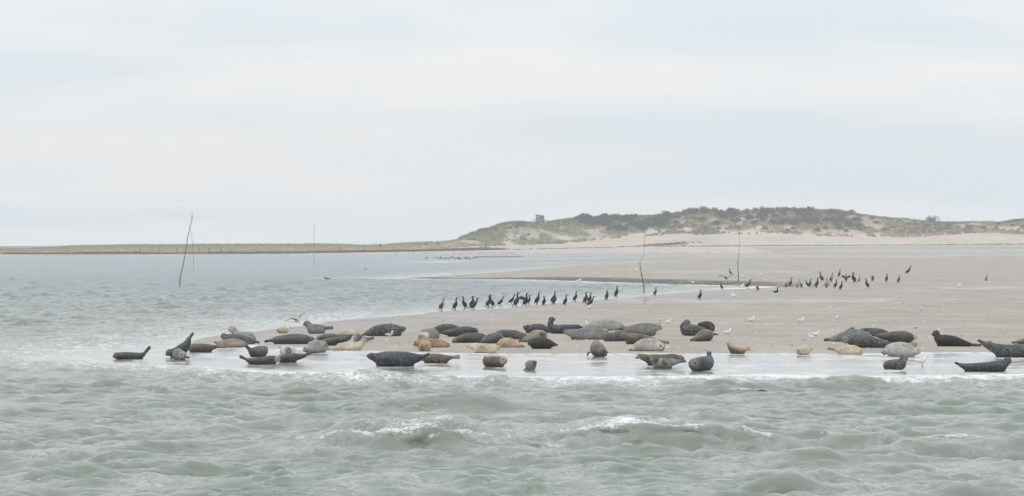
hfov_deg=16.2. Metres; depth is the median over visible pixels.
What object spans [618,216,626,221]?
dune shrub
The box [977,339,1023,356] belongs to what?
harbour seal
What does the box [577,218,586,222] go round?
dune shrub
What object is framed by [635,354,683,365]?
harbour seal
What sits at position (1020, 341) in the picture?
harbour seal
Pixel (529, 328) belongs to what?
harbour seal
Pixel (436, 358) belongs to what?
harbour seal
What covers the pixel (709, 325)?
harbour seal
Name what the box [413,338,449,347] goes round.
harbour seal
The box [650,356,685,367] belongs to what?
harbour seal
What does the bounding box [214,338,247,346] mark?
harbour seal
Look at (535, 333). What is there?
harbour seal
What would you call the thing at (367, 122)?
sky
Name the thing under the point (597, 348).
harbour seal
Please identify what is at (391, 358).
harbour seal
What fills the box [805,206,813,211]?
dune shrub
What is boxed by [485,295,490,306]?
cormorant
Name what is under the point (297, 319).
gull
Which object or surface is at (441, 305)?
cormorant
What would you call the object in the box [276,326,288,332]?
harbour seal
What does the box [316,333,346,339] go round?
harbour seal
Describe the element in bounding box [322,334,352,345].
harbour seal
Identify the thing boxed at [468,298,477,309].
cormorant
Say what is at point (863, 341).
harbour seal
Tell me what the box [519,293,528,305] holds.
cormorant
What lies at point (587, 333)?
harbour seal
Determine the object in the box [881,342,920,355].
harbour seal
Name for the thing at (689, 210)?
dune shrub
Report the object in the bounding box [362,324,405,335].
harbour seal
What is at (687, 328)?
harbour seal
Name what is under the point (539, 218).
lookout hut
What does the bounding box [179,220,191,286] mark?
withy
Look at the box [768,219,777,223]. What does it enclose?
dune shrub
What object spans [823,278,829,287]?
cormorant
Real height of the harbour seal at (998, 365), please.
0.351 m
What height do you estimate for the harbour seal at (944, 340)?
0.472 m
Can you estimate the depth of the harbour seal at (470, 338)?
107.05 m
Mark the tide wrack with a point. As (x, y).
(662, 244)
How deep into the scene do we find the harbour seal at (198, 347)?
99.31 m
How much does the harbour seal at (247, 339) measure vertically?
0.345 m
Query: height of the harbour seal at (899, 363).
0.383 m
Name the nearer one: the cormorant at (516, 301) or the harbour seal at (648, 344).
the harbour seal at (648, 344)
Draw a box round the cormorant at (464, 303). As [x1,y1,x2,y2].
[460,296,467,307]
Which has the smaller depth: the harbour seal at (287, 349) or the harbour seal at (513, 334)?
the harbour seal at (287, 349)
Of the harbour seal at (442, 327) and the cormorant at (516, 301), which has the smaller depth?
the harbour seal at (442, 327)
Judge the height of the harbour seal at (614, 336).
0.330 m
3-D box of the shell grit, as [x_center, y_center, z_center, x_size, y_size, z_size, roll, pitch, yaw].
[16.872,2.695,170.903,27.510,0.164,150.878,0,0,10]
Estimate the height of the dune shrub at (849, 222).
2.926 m
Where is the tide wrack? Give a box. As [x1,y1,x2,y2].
[452,241,1019,250]
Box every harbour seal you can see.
[112,346,150,358]
[165,332,193,356]
[170,347,189,359]
[189,343,226,351]
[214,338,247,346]
[221,333,259,343]
[228,326,255,339]
[239,355,280,363]
[245,345,267,356]
[264,334,314,343]
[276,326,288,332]
[278,352,311,362]
[279,346,295,354]
[303,320,332,333]
[303,340,328,352]
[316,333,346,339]
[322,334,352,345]
[327,338,367,350]
[339,329,358,334]
[353,334,373,342]
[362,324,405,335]
[366,351,429,366]
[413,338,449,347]
[418,332,428,338]
[418,340,430,350]
[421,328,439,338]
[421,353,459,362]
[434,324,458,331]
[439,326,478,336]
[451,333,485,342]
[467,343,505,352]
[478,332,502,343]
[483,356,506,366]
[496,330,526,338]
[496,338,524,347]
[518,330,546,341]
[523,324,549,332]
[524,360,536,370]
[527,337,557,348]
[547,317,582,333]
[562,326,608,339]
[583,320,625,330]
[587,339,608,356]
[601,330,655,340]
[619,323,661,333]
[619,332,668,343]
[629,338,664,350]
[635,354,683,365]
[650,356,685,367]
[680,319,717,335]
[688,351,713,370]
[690,329,713,340]
[698,321,714,331]
[727,343,750,353]
[796,345,812,354]
[824,327,870,341]
[828,345,862,353]
[842,334,890,347]
[860,328,887,333]
[871,331,917,342]
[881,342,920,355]
[883,354,908,369]
[931,330,981,346]
[955,357,1011,371]
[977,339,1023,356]
[1012,339,1023,343]
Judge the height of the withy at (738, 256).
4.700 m
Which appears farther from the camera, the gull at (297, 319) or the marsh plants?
the marsh plants
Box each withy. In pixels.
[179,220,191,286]
[639,235,644,292]
[737,233,739,281]
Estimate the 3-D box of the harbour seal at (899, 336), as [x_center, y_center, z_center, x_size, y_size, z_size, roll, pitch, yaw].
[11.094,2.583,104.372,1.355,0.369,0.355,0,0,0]
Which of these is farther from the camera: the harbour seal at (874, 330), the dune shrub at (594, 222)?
the dune shrub at (594, 222)
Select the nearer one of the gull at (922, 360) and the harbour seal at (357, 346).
the gull at (922, 360)
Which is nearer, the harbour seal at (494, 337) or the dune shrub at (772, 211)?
the harbour seal at (494, 337)
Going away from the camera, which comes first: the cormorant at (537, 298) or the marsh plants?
the cormorant at (537, 298)
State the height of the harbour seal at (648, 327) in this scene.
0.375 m
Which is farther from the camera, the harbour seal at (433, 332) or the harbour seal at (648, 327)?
the harbour seal at (648, 327)
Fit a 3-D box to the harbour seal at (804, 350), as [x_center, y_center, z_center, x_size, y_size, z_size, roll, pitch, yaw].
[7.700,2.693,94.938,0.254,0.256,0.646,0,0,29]
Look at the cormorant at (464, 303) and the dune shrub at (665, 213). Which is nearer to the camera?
the cormorant at (464, 303)
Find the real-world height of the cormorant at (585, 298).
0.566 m
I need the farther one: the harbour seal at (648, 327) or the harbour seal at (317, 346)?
the harbour seal at (648, 327)
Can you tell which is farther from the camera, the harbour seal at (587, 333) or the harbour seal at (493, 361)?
the harbour seal at (587, 333)
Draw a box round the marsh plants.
[2,247,500,253]
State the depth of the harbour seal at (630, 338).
104.70 m
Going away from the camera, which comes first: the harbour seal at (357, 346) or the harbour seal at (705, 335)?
the harbour seal at (357, 346)
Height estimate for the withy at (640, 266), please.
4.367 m
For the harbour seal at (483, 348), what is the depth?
96.52 m
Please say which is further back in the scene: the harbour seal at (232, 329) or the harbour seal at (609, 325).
the harbour seal at (609, 325)
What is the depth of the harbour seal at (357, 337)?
107.79 m
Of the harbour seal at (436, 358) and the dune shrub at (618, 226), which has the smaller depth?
the harbour seal at (436, 358)
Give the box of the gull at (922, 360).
[913,355,928,366]
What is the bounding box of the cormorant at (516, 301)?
[513,292,519,306]
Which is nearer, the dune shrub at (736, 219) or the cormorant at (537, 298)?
the cormorant at (537, 298)
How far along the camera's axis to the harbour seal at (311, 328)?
119.52 m
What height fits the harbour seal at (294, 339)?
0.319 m
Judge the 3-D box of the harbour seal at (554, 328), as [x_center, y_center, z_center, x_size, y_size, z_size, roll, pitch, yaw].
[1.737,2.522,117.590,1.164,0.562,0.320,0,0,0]
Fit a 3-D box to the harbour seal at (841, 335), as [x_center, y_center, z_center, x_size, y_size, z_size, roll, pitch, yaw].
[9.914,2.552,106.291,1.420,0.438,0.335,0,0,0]
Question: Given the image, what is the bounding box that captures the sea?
[0,253,1023,495]
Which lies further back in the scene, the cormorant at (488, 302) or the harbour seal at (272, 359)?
the cormorant at (488, 302)
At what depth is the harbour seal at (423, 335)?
111.05 m
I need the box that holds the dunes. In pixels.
[0,210,1023,253]
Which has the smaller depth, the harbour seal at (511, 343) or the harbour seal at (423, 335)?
the harbour seal at (511, 343)
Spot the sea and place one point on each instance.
(71, 427)
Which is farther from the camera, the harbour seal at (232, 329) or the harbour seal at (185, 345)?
the harbour seal at (232, 329)
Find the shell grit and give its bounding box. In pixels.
[295,288,1023,351]
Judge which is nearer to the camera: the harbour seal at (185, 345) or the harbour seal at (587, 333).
the harbour seal at (185, 345)
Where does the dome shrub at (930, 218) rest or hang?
on the dunes
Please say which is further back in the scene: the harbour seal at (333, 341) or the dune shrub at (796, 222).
the dune shrub at (796, 222)
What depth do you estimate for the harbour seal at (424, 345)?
98.70 m
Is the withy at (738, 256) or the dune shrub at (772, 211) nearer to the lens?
the withy at (738, 256)
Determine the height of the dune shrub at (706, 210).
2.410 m
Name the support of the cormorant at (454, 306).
on the ground at (934, 276)
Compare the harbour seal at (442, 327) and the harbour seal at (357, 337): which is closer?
the harbour seal at (357, 337)
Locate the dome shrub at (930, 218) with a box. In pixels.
[925,215,939,221]
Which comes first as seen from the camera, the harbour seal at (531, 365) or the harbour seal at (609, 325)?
the harbour seal at (531, 365)
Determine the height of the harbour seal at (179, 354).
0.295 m
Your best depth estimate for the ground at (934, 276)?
143.02 m
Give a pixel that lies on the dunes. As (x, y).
(805, 239)
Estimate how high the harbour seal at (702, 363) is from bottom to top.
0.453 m
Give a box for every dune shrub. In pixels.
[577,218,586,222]
[589,219,599,224]
[601,220,611,225]
[612,215,620,220]
[615,224,627,230]
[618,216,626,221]
[625,216,635,221]
[636,224,646,229]
[661,210,669,215]
[686,207,695,213]
[700,207,709,212]
[730,216,740,221]
[745,214,753,219]
[768,209,775,214]
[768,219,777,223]
[791,219,803,224]
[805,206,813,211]
[841,218,852,222]
[844,220,853,226]
[853,223,863,227]
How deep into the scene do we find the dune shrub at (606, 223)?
1324.12 m
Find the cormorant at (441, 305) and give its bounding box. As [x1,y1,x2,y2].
[438,297,444,309]
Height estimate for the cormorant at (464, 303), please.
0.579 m
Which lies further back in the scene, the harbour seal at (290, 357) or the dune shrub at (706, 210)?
the dune shrub at (706, 210)
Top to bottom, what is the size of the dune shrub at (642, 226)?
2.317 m
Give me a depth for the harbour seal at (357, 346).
100.02 m
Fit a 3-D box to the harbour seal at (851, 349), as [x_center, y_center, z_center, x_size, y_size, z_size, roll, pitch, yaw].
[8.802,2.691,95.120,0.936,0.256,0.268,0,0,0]
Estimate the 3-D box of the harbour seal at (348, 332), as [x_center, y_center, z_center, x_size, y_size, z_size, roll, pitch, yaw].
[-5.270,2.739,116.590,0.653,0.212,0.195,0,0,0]
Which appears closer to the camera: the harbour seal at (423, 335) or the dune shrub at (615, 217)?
the harbour seal at (423, 335)
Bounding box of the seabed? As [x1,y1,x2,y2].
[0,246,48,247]
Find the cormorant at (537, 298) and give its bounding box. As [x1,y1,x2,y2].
[534,291,539,304]
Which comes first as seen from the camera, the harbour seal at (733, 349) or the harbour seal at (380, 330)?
the harbour seal at (733, 349)
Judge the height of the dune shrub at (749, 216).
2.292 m
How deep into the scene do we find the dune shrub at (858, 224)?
1305.60 m
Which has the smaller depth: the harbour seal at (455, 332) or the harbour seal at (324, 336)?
the harbour seal at (324, 336)
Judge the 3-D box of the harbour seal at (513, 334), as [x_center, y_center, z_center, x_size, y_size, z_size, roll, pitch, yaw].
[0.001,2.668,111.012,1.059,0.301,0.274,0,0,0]
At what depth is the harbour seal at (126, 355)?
93.44 m
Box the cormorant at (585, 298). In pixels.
[582,292,588,302]
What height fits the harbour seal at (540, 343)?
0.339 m
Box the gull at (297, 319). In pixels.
[285,312,305,321]
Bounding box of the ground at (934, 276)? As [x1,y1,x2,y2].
[0,245,1023,376]
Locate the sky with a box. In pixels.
[0,0,1023,245]
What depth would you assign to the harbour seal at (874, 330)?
114.43 m
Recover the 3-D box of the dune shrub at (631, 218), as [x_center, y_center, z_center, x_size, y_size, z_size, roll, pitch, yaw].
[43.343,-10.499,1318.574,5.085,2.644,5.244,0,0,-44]
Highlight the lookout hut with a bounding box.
[532,215,547,222]
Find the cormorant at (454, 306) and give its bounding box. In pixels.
[451,297,457,309]
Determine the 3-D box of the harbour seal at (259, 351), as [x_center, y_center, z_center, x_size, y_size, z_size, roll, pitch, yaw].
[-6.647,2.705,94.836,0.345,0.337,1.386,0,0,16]
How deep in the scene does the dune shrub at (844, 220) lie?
1314.69 m

